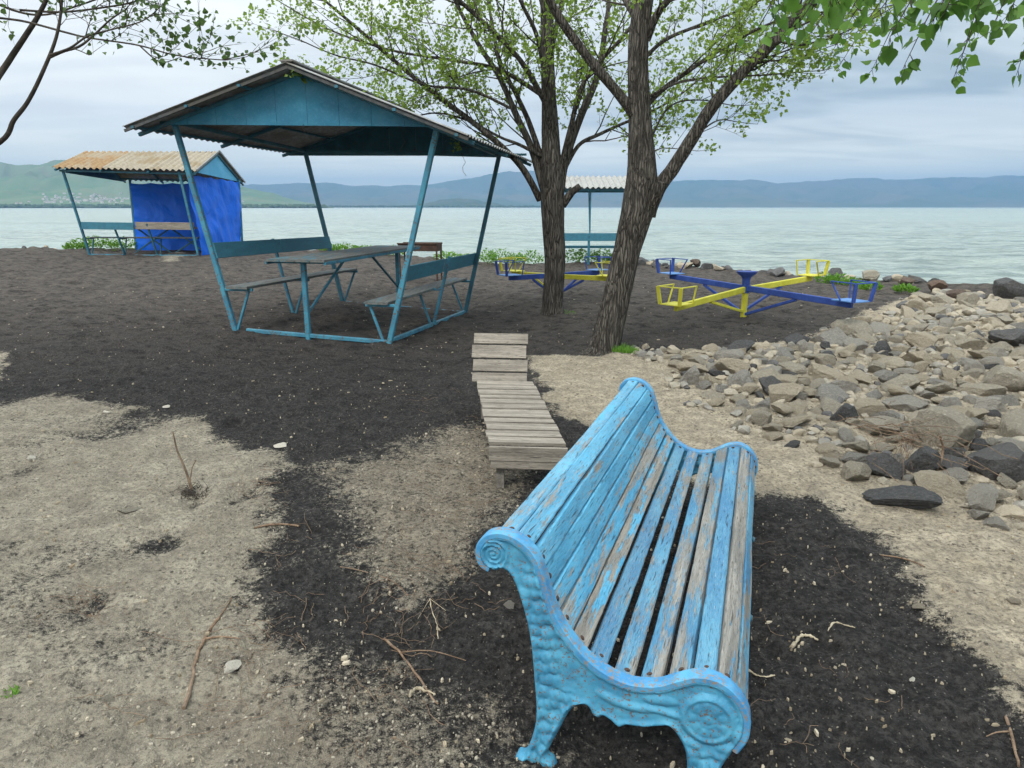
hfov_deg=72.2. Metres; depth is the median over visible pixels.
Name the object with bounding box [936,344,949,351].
rock
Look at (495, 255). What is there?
weed plant
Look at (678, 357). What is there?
rock
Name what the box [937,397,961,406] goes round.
rock
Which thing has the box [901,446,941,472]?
rock
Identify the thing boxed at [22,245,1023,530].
rubble
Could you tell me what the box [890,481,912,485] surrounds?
rock
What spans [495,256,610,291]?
carousel
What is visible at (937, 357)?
rock
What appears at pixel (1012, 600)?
stone
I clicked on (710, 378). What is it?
rock
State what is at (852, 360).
rock
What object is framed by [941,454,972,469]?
rock
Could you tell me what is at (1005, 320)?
rock
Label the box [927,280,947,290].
rock
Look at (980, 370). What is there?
rock
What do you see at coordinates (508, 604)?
stone
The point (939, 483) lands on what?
rock
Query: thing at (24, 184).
green hills
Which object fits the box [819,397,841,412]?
rock
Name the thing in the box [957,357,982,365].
rock
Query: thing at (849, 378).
rock
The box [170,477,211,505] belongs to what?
root clump
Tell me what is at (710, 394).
rock
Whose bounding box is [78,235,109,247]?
weed plant
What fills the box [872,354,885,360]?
rock
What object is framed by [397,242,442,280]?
charcoal grill
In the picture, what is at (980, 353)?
rock
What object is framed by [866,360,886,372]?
rock
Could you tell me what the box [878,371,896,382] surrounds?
rock
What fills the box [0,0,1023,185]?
sky
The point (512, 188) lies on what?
mountains
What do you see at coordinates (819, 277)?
weed plant
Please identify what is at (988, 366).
rock
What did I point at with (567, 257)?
weed plant
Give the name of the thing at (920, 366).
rock
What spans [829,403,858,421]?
rock
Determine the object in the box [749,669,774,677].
twig
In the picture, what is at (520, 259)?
weed plant
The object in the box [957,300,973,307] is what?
rock
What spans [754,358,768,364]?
rock
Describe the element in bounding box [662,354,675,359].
rock
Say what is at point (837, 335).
rock
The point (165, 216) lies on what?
tarped gazebo
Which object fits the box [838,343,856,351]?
rock
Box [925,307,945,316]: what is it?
rock
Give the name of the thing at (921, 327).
rock
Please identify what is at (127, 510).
stone
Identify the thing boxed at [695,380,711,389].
rock
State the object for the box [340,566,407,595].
root
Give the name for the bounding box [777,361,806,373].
rock
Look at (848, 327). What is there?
rock
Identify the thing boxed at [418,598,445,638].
twig
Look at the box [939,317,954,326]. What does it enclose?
rock
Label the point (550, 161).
poplar tree
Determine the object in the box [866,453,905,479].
rock
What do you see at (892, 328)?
rock
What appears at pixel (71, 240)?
weed plant
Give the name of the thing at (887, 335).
rock
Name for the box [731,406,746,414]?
rock
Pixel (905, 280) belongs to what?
rock
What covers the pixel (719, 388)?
rock
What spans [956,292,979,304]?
rock
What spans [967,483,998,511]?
rock
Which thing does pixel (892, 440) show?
rock
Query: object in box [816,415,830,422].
rock
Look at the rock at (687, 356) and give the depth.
7.61 m
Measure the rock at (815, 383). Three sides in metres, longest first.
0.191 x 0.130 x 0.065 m
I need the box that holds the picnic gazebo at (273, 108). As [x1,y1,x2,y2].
[122,59,531,343]
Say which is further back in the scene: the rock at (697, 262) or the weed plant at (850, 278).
the rock at (697, 262)
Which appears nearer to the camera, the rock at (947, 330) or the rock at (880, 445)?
the rock at (880, 445)
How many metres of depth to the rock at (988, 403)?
5.58 m
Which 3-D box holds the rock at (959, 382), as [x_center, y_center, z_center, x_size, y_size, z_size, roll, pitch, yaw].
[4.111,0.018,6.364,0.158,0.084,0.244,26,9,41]
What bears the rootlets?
on the ground at (164, 334)
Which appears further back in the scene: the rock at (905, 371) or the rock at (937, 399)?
the rock at (905, 371)
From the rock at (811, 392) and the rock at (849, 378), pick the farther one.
the rock at (849, 378)
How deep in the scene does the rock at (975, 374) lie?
6.75 m
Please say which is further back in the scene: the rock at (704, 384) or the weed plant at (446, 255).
the weed plant at (446, 255)
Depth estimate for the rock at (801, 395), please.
5.96 m
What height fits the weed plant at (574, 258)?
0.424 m
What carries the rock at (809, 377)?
on the ground at (164, 334)
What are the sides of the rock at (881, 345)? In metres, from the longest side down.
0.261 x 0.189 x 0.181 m
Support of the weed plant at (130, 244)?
on the ground at (164, 334)
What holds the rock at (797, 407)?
on the ground at (164, 334)
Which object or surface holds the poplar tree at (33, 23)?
on the ground at (164, 334)
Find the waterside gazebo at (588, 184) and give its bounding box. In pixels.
[564,175,625,264]
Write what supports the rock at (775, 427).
on the ground at (164, 334)
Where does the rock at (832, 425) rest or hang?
on the ground at (164, 334)
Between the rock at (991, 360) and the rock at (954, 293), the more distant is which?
the rock at (954, 293)
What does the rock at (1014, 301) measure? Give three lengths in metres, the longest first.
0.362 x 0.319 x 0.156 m
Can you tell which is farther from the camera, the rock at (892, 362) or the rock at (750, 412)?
the rock at (892, 362)
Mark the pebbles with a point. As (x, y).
(112, 720)
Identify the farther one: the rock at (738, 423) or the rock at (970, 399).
the rock at (970, 399)
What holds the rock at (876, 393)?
on the ground at (164, 334)
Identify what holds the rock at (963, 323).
on the ground at (164, 334)
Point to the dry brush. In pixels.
(916, 435)
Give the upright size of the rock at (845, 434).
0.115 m
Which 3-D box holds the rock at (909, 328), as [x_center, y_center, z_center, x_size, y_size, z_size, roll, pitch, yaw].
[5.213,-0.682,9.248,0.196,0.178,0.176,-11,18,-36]
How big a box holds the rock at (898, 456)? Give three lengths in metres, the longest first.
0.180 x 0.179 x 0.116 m
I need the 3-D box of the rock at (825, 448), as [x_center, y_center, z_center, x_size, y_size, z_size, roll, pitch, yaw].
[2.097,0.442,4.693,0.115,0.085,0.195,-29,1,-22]
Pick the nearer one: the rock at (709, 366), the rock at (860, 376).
the rock at (860, 376)
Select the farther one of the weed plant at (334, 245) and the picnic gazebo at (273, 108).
the weed plant at (334, 245)
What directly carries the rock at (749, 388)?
on the ground at (164, 334)
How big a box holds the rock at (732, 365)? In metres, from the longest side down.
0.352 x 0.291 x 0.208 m
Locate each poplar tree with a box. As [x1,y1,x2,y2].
[0,0,308,144]
[227,0,746,316]
[545,0,933,354]
[713,0,1023,93]
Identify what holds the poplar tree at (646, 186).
on the ground at (164, 334)
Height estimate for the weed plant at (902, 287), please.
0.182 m
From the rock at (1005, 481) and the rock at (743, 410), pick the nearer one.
the rock at (1005, 481)
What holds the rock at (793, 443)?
on the ground at (164, 334)
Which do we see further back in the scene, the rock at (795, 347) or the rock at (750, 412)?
the rock at (795, 347)
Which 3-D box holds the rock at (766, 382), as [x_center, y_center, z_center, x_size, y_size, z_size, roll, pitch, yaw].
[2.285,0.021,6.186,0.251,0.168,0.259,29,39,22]
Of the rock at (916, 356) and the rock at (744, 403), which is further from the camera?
the rock at (916, 356)
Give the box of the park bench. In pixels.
[475,377,757,767]
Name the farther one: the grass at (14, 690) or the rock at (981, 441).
the rock at (981, 441)
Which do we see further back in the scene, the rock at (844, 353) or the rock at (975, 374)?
the rock at (844, 353)
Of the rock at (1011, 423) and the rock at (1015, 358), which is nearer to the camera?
the rock at (1011, 423)
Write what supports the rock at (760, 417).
on the ground at (164, 334)
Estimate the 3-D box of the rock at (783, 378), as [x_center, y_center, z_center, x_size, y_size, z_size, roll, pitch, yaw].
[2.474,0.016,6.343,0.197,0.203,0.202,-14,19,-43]
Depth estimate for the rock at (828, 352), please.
7.62 m
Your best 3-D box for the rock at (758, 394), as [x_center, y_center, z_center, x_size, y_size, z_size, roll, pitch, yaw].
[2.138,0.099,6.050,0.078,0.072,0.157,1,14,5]
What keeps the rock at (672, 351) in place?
on the ground at (164, 334)
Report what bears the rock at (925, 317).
on the ground at (164, 334)
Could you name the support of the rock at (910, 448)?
on the ground at (164, 334)
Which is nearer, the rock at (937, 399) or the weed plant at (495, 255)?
the rock at (937, 399)
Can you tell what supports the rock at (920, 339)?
on the ground at (164, 334)
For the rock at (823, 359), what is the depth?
7.24 m
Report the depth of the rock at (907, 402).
5.67 m
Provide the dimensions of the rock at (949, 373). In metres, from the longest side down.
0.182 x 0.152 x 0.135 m
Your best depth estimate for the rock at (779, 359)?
7.50 m
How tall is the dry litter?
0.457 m
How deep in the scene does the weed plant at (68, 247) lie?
22.06 m
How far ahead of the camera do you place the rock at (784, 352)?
7.74 m
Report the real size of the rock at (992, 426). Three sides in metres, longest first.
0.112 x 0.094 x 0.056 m
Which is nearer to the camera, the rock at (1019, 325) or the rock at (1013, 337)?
the rock at (1013, 337)
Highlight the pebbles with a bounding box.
[0,322,1023,767]
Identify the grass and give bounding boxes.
[1,684,19,698]
[610,343,639,353]
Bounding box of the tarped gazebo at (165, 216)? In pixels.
[53,150,245,255]
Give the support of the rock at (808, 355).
on the ground at (164, 334)
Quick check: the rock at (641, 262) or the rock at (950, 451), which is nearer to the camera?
the rock at (950, 451)
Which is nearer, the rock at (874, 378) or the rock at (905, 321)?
the rock at (874, 378)
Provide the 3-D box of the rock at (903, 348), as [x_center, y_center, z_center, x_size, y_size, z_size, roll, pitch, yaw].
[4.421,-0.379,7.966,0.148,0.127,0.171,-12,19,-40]
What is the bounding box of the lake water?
[0,207,1023,283]
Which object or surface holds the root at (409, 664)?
on the ground at (164, 334)
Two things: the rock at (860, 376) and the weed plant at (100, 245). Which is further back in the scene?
the weed plant at (100, 245)
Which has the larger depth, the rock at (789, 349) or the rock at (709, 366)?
the rock at (789, 349)
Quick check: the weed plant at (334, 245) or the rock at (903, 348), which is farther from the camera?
the weed plant at (334, 245)
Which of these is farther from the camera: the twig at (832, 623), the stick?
the stick
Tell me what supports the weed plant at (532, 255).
on the ground at (164, 334)
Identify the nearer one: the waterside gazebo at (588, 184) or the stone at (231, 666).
the stone at (231, 666)
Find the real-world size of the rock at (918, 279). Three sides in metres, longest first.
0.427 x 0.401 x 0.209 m
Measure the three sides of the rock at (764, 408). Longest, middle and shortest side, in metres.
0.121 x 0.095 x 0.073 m
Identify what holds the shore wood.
on the far shore land
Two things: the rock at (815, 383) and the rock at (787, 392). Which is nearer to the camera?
the rock at (787, 392)
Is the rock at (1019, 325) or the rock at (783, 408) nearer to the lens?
the rock at (783, 408)
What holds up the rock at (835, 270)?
on the ground at (164, 334)
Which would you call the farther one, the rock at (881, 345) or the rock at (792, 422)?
the rock at (881, 345)
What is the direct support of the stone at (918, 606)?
on the ground at (164, 334)
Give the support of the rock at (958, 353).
on the ground at (164, 334)
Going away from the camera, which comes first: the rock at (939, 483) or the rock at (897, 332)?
the rock at (939, 483)
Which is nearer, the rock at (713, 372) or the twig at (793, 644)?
the twig at (793, 644)
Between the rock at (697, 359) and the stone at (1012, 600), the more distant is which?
the rock at (697, 359)
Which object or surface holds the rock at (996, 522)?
on the ground at (164, 334)
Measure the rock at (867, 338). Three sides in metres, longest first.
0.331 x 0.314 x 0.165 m
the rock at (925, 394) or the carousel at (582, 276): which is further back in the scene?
the carousel at (582, 276)
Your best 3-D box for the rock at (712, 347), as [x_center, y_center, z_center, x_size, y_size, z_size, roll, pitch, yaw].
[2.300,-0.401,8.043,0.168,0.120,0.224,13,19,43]
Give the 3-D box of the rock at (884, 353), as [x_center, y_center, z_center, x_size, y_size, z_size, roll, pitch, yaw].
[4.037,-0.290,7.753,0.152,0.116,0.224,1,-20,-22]
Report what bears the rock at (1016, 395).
on the ground at (164, 334)
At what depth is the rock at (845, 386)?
6.15 m
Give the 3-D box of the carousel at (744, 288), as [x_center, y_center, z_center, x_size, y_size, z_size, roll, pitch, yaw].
[3.542,-1.322,10.465,2.806,0.863,3.429,3,14,11]
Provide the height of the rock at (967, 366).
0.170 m
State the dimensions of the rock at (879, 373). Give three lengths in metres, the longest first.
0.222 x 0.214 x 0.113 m
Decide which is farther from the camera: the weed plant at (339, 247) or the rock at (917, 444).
the weed plant at (339, 247)
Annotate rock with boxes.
[637,259,645,265]
[641,356,656,360]
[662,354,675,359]
[666,349,680,354]
[668,359,681,367]
[670,354,682,360]
[676,361,708,372]
[677,262,693,268]
[678,365,699,384]
[682,354,695,359]
[688,356,706,365]
[690,259,700,266]
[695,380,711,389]
[700,390,726,399]
[704,373,721,384]
[705,343,718,351]
[706,362,717,369]
[706,369,724,376]
[707,397,724,406]
[713,349,744,359]
[714,358,750,373]
[715,385,727,392]
[727,339,754,351]
[727,369,752,386]
[729,393,745,402]
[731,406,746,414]
[731,419,743,427]
[735,399,750,408]
[738,382,759,393]
[745,408,759,416]
[750,410,771,425]
[751,354,768,359]
[751,368,779,383]
[752,397,769,408]
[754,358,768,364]
[755,391,764,398]
[757,407,768,411]
[758,365,781,373]
[758,375,782,395]
[761,431,783,440]
[762,423,782,431]
[768,383,802,402]
[770,402,791,414]
[775,349,795,359]
[776,356,792,362]
[776,374,797,383]
[777,347,793,354]
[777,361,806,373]
[778,415,812,427]
[781,370,797,374]
[784,333,810,343]
[784,440,799,447]
[787,400,807,414]
[788,345,798,350]
[794,392,807,398]
[796,339,806,345]
[796,414,810,422]
[797,378,809,385]
[798,375,814,382]
[799,342,813,352]
[799,353,814,358]
[800,359,810,366]
[802,388,816,396]
[807,407,821,414]
[808,362,843,378]
[809,378,826,388]
[810,327,847,345]
[814,353,835,365]
[815,383,849,399]
[815,442,837,453]
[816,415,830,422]
[819,395,840,403]
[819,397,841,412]
[819,457,839,467]
[820,341,829,348]
[823,351,836,359]
[824,422,839,427]
[824,453,840,460]
[828,268,843,279]
[829,380,856,391]
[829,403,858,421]
[830,319,873,335]
[834,362,847,366]
[836,376,858,383]
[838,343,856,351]
[838,361,850,364]
[838,427,854,441]
[839,350,857,357]
[840,460,871,480]
[841,452,867,463]
[842,441,869,451]
[843,336,868,350]
[843,357,858,363]
[845,418,859,424]
[848,369,870,384]
[852,333,877,343]
[852,398,884,405]
[854,316,871,323]
[854,401,887,416]
[857,383,870,389]
[857,415,903,434]
[861,485,942,508]
[862,270,879,280]
[864,348,876,355]
[865,389,883,398]
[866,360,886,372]
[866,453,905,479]
[869,442,896,451]
[870,321,889,333]
[870,376,879,380]
[871,410,899,418]
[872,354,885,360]
[873,340,891,351]
[873,369,898,376]
[876,356,907,370]
[878,350,888,355]
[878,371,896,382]
[880,374,920,387]
[881,381,894,391]
[882,333,889,340]
[882,394,928,411]
[885,435,901,442]
[887,335,902,342]
[887,384,910,395]
[888,324,898,331]
[888,351,901,355]
[890,330,907,335]
[890,453,905,463]
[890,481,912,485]
[891,345,910,352]
[893,368,919,373]
[898,427,911,433]
[899,431,920,441]
[900,276,915,285]
[900,350,936,365]
[900,444,911,451]
[901,305,917,317]
[901,325,916,331]
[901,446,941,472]
[902,318,921,324]
[902,474,915,483]
[905,297,930,311]
[905,332,937,347]
[905,410,920,422]
[908,275,926,282]
[911,323,929,331]
[911,406,976,447]
[912,441,930,447]
[912,470,965,497]
[913,315,936,320]
[913,361,928,372]
[913,374,929,381]
[919,293,932,301]
[919,390,937,397]
[923,381,954,393]
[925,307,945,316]
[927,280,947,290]
[927,378,952,384]
[928,325,942,329]
[929,353,943,360]
[930,396,943,402]
[931,294,954,304]
[932,303,947,306]
[935,327,950,333]
[935,334,953,339]
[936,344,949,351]
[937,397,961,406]
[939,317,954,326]
[939,377,953,381]
[940,347,966,358]
[941,367,959,379]
[941,447,966,457]
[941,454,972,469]
[942,467,968,483]
[943,335,956,344]
[946,289,965,298]
[947,353,959,362]
[947,405,971,416]
[949,331,961,334]
[951,320,973,326]
[954,338,986,349]
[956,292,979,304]
[956,380,969,386]
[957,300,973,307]
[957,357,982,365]
[959,383,1007,395]
[960,370,980,378]
[963,362,985,373]
[963,394,978,403]
[963,442,1023,481]
[965,407,988,418]
[966,509,990,519]
[967,350,996,357]
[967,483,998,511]
[969,368,982,373]
[969,417,988,429]
[969,438,987,450]
[973,396,1006,411]
[974,430,982,437]
[978,356,1004,365]
[980,313,996,317]
[980,365,1023,391]
[981,317,1000,323]
[982,516,1009,530]
[984,363,998,369]
[985,299,1012,313]
[985,423,998,428]
[985,437,996,446]
[987,347,1008,356]
[987,410,1001,417]
[988,320,1004,328]
[988,328,1023,346]
[989,341,1011,352]
[991,395,1020,405]
[992,277,1023,298]
[993,437,1023,450]
[996,489,1011,501]
[997,299,1021,305]
[997,316,1016,324]
[997,472,1017,488]
[999,408,1023,437]
[1000,356,1023,360]
[1006,392,1021,398]
[1009,322,1023,328]
[1009,350,1023,356]
[1011,346,1023,351]
[1013,297,1023,302]
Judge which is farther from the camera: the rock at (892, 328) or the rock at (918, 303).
the rock at (918, 303)
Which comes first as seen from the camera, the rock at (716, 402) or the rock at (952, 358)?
the rock at (716, 402)
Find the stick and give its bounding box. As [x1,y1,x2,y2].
[254,523,299,528]
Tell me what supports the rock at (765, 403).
on the ground at (164, 334)
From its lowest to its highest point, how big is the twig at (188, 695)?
0.017 m
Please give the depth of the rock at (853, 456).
4.47 m
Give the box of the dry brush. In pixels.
[837,401,1016,481]
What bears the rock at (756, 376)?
on the ground at (164, 334)
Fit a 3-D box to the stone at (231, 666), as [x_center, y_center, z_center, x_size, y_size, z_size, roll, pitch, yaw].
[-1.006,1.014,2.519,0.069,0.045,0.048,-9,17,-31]
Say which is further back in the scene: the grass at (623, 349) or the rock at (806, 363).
the grass at (623, 349)
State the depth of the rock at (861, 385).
6.37 m
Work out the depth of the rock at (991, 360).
7.23 m
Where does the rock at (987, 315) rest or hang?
on the ground at (164, 334)
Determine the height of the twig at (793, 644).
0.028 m
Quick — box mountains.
[240,171,1023,206]
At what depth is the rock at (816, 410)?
5.61 m
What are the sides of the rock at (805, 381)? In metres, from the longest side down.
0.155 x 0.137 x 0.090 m
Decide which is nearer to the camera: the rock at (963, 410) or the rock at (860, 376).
the rock at (963, 410)
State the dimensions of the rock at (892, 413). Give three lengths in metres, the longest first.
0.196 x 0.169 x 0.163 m
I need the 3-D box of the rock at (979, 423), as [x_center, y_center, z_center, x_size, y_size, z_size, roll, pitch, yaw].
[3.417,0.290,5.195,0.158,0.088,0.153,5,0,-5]
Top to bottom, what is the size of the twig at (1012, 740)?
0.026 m
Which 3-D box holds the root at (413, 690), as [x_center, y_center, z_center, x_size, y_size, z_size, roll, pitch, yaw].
[-0.302,1.043,2.376,0.090,0.030,0.070,0,14,0]
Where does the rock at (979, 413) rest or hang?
on the ground at (164, 334)
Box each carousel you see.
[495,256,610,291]
[655,258,877,316]
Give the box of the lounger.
[472,333,567,487]
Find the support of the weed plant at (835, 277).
on the ground at (164, 334)
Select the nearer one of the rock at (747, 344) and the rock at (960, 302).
the rock at (747, 344)
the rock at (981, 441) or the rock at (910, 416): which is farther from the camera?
the rock at (910, 416)
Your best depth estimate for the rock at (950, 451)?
4.55 m
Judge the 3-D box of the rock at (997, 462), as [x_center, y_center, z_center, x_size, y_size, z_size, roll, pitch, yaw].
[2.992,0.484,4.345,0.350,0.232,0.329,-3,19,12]
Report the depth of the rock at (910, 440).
4.86 m
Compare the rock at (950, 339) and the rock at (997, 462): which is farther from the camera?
the rock at (950, 339)
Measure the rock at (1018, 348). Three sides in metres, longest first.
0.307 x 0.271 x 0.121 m
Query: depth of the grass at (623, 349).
8.02 m
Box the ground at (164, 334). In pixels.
[0,246,1023,767]
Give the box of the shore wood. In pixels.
[0,204,540,207]
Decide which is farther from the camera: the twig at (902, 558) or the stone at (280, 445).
the stone at (280, 445)
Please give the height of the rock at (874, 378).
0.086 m
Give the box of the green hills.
[0,160,335,207]
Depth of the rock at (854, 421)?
5.25 m
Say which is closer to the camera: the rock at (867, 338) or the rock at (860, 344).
the rock at (860, 344)
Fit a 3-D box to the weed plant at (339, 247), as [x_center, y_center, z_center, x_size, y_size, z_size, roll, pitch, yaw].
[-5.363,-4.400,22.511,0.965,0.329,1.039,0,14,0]
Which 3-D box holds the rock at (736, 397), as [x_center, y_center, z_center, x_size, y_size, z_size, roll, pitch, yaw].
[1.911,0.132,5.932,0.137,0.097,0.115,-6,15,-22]
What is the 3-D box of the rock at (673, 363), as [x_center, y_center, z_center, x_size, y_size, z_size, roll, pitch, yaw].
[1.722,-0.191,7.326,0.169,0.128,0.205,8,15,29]
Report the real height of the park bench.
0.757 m
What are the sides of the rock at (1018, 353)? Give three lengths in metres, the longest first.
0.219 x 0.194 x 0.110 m
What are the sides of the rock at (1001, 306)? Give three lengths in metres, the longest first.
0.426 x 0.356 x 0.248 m
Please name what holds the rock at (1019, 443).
on the ground at (164, 334)
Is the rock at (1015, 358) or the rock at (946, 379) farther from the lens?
the rock at (1015, 358)
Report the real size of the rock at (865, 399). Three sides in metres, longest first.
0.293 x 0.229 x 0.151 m
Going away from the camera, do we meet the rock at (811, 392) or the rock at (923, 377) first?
the rock at (811, 392)
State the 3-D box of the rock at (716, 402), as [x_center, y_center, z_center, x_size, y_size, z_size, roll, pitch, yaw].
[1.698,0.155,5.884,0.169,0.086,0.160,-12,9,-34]
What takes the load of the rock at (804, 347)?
on the ground at (164, 334)
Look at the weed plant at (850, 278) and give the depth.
15.59 m
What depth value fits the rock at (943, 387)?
6.14 m
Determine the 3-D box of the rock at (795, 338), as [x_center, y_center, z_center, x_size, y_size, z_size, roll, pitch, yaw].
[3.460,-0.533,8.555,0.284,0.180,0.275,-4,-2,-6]
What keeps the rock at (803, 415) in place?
on the ground at (164, 334)
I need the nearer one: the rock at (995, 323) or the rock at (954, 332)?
the rock at (954, 332)
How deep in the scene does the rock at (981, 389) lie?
6.05 m
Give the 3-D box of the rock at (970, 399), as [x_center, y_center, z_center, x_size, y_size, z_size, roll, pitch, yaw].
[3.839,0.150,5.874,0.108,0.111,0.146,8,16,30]
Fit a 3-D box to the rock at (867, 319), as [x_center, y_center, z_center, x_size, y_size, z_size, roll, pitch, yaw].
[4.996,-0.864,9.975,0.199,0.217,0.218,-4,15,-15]
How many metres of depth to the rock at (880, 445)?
4.74 m
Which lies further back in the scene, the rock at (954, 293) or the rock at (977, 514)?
the rock at (954, 293)
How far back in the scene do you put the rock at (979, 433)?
4.93 m
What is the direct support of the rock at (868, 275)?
on the ground at (164, 334)
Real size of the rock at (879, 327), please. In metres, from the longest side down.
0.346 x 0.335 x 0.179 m
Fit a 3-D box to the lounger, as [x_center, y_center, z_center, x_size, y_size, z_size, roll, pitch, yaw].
[-0.005,0.116,4.910,0.469,0.672,1.970,-2,14,-7]
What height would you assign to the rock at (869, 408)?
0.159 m
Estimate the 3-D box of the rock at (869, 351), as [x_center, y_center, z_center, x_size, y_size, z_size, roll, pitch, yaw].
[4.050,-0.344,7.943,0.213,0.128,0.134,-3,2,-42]
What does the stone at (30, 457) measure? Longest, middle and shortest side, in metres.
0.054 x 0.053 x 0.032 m
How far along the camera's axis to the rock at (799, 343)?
8.29 m
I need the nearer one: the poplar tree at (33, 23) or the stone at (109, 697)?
the stone at (109, 697)
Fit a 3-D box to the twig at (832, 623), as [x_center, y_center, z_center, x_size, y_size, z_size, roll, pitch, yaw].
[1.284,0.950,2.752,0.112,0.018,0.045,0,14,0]
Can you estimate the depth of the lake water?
61.93 m
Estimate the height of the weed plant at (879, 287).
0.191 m
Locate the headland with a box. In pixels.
[414,198,502,207]
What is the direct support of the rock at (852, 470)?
on the ground at (164, 334)
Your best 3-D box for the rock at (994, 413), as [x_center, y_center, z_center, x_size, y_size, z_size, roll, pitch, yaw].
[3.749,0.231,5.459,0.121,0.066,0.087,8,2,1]
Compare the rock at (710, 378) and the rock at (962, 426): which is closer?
the rock at (962, 426)
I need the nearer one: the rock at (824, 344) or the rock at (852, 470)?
the rock at (852, 470)
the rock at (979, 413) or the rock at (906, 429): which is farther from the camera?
the rock at (979, 413)
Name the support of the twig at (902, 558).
on the ground at (164, 334)
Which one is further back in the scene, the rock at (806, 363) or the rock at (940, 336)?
the rock at (940, 336)
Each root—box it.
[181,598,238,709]
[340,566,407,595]
[383,638,465,704]
[409,686,435,696]
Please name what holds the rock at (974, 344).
on the ground at (164, 334)
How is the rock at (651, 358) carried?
on the ground at (164, 334)
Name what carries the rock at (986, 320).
on the ground at (164, 334)
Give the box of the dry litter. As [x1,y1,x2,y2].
[0,274,1016,767]
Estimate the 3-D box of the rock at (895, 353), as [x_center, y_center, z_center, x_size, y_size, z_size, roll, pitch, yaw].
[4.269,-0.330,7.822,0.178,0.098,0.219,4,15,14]
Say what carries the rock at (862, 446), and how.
on the ground at (164, 334)
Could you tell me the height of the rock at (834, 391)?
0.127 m
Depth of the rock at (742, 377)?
6.44 m
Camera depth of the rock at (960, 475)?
4.14 m
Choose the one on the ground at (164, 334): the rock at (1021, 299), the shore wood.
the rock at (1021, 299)
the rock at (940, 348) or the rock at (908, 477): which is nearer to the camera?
the rock at (908, 477)
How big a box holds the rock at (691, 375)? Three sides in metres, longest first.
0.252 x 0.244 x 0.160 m
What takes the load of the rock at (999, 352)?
on the ground at (164, 334)
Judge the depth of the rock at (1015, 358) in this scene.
7.54 m
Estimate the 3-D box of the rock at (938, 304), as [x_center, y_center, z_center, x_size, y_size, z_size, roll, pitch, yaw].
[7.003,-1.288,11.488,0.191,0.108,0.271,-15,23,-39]
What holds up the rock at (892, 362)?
on the ground at (164, 334)
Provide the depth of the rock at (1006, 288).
12.25 m
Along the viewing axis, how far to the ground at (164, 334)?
3.48 m
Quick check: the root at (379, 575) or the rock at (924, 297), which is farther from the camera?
the rock at (924, 297)
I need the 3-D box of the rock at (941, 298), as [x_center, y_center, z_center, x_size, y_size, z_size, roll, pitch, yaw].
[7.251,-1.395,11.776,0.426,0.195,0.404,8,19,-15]
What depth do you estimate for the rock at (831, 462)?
4.43 m
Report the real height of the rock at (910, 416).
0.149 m
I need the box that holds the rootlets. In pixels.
[35,375,984,767]
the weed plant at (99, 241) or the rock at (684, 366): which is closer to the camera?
the rock at (684, 366)
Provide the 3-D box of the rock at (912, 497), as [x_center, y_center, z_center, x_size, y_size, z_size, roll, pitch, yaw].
[2.155,0.638,3.911,0.365,0.095,0.303,-5,5,13]
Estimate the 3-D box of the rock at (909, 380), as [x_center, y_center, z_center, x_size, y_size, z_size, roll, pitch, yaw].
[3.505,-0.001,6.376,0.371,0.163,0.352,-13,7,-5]
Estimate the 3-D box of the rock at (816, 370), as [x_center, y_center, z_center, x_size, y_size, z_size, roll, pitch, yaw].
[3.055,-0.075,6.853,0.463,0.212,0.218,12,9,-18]
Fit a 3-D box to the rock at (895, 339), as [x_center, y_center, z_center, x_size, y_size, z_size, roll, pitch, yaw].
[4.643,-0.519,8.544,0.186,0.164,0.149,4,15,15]
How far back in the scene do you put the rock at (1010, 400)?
5.77 m
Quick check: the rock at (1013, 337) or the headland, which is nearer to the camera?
the rock at (1013, 337)
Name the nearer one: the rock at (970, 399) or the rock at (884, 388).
the rock at (970, 399)
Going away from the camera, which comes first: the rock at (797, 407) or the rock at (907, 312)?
the rock at (797, 407)
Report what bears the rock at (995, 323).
on the ground at (164, 334)
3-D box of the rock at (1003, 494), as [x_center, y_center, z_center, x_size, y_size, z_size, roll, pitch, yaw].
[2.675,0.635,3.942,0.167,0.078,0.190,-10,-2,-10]
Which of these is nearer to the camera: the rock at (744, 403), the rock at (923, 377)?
the rock at (744, 403)
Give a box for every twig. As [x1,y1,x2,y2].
[172,432,195,490]
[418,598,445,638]
[749,669,774,677]
[880,554,925,566]
[986,715,1019,766]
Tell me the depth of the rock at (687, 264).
20.92 m
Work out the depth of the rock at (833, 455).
4.56 m
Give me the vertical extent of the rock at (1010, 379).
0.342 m
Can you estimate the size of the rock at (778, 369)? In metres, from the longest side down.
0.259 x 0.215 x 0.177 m
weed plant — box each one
[62,241,85,248]
[66,237,95,248]
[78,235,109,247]
[95,238,124,248]
[106,236,136,250]
[318,243,347,250]
[332,242,356,250]
[433,250,460,259]
[474,248,498,262]
[483,248,514,263]
[502,253,528,263]
[515,248,543,263]
[565,248,586,262]
[572,249,599,262]
[590,248,611,261]
[815,271,837,282]
[821,273,852,283]
[837,276,862,285]
[858,280,884,289]
[892,283,919,292]
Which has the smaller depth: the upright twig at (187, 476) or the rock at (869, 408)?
the upright twig at (187, 476)
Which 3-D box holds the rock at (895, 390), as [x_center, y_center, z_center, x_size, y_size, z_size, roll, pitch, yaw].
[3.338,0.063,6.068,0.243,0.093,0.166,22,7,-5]
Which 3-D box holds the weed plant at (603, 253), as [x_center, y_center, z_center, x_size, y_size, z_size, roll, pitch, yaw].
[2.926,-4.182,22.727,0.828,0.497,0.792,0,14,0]
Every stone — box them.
[27,455,35,459]
[102,693,114,701]
[118,507,139,512]
[224,660,241,672]
[273,442,286,447]
[503,600,513,608]
[912,603,924,608]
[1006,597,1020,603]

